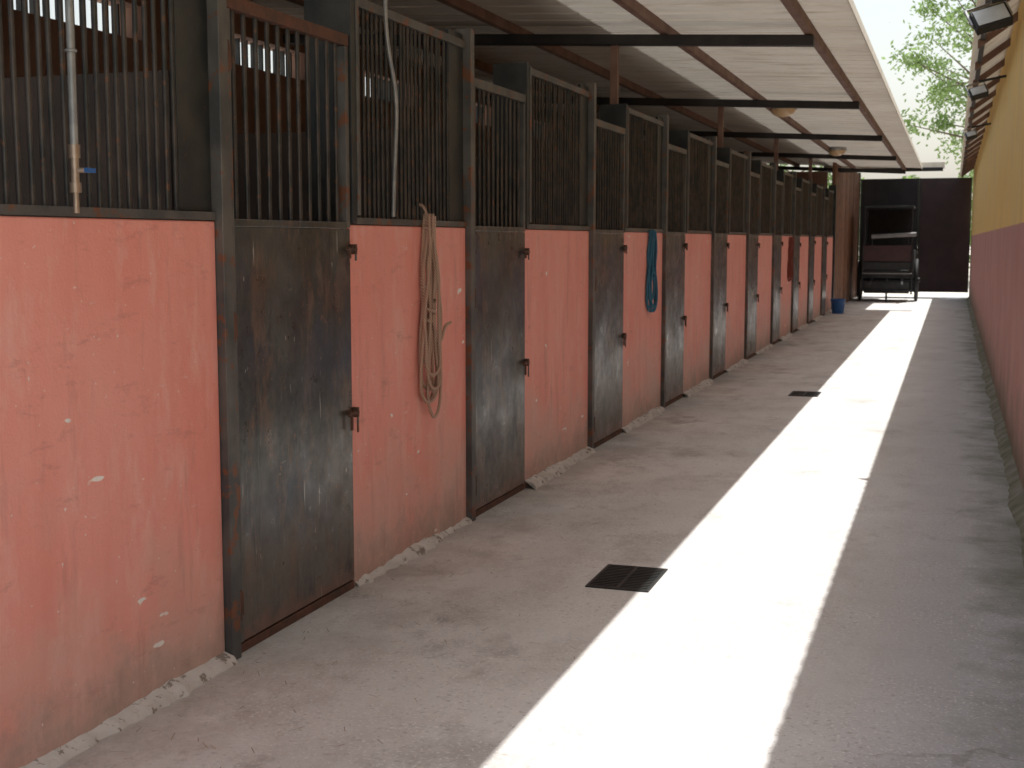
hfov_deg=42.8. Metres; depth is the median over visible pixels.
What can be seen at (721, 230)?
stable door
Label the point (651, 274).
hanging rope
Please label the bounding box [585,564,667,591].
drain grate
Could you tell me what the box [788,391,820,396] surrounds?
drain grate
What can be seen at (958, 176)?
distant hedge
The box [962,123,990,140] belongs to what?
floodlight
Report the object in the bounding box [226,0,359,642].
stable door
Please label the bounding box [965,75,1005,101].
floodlight
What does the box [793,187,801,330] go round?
stable door
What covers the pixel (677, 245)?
stable door
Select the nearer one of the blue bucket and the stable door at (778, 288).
the stable door at (778, 288)
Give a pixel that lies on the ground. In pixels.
(953, 294)
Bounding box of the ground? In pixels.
[862,247,970,296]
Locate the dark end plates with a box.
[173,0,833,234]
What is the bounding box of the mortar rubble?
[94,345,946,753]
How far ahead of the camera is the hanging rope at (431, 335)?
6.49 m
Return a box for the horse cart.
[857,205,919,301]
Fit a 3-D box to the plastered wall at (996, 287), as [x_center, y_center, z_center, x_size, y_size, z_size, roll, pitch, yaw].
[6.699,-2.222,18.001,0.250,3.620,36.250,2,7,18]
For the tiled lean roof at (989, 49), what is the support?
on the plastered wall at (996, 287)
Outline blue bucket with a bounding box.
[830,299,845,313]
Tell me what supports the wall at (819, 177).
on the concrete aisle floor
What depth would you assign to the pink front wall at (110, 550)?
4.44 m
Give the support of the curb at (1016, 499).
on the concrete aisle floor
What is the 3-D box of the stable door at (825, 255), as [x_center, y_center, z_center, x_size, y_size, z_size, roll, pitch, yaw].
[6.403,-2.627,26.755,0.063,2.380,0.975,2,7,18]
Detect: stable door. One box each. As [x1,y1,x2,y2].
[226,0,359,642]
[474,78,529,509]
[594,119,627,442]
[665,144,687,402]
[713,160,729,375]
[747,172,759,356]
[773,180,782,341]
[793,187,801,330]
[809,192,815,321]
[822,197,828,313]
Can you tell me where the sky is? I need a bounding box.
[13,0,974,227]
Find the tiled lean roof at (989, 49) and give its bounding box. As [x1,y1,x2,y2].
[959,0,1020,177]
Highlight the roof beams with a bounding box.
[283,0,905,177]
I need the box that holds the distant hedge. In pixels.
[828,169,973,267]
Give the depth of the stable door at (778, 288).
19.65 m
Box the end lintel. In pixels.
[824,162,944,172]
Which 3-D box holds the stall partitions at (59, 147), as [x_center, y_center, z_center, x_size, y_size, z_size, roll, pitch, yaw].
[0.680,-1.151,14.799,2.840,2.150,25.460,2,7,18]
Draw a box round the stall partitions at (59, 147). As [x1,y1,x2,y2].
[0,70,767,235]
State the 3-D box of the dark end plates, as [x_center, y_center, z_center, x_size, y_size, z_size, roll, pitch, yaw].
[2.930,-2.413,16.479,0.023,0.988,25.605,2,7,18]
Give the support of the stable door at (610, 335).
attached to the steel posts
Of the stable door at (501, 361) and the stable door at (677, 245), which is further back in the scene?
the stable door at (677, 245)
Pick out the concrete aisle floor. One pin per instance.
(794, 603)
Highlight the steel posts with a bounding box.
[201,0,836,659]
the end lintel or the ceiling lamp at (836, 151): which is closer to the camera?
the ceiling lamp at (836, 151)
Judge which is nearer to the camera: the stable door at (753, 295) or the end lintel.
the stable door at (753, 295)
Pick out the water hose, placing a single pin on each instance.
(395, 94)
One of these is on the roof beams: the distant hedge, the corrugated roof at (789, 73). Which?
the corrugated roof at (789, 73)
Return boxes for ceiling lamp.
[770,108,796,116]
[828,147,846,155]
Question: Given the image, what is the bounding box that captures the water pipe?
[64,0,95,212]
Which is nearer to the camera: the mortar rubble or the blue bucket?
the mortar rubble
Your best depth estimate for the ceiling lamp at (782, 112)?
16.02 m
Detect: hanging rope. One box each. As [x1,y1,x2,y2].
[415,203,451,417]
[645,230,657,312]
[787,237,793,281]
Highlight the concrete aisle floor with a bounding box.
[58,295,1023,767]
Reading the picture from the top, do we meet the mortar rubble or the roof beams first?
the roof beams
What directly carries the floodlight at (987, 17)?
attached to the plastered wall at (996, 287)
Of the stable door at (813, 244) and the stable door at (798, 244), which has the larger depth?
the stable door at (813, 244)
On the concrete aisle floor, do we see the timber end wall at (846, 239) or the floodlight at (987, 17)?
the timber end wall at (846, 239)
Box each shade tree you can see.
[768,164,831,187]
[881,0,976,185]
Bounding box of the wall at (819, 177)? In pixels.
[1,0,827,187]
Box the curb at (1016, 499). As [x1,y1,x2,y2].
[966,297,1023,566]
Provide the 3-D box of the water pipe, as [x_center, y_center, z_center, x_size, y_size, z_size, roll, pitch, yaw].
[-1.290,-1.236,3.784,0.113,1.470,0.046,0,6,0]
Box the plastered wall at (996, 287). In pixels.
[969,0,1023,490]
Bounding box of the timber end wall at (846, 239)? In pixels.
[832,162,859,302]
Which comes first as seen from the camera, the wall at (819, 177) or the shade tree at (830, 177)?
the wall at (819, 177)
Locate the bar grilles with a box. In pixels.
[0,0,833,236]
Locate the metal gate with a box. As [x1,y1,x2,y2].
[856,173,971,295]
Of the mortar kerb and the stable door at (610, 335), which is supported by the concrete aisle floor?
the mortar kerb
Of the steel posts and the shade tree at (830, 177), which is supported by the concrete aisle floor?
the steel posts
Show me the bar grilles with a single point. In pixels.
(562, 212)
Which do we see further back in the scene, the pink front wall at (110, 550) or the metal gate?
the metal gate
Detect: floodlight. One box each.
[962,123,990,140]
[964,0,1012,35]
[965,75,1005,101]
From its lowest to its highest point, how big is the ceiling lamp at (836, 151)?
0.160 m
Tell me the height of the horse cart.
2.424 m
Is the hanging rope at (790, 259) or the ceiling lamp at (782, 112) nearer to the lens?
the ceiling lamp at (782, 112)
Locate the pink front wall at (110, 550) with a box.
[0,216,832,767]
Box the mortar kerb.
[19,309,831,767]
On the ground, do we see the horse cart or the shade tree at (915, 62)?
the shade tree at (915, 62)
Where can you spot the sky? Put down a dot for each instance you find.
(882, 20)
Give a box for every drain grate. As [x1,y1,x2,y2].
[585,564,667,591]
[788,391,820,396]
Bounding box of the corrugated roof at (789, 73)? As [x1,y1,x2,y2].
[247,0,922,168]
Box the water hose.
[383,0,398,216]

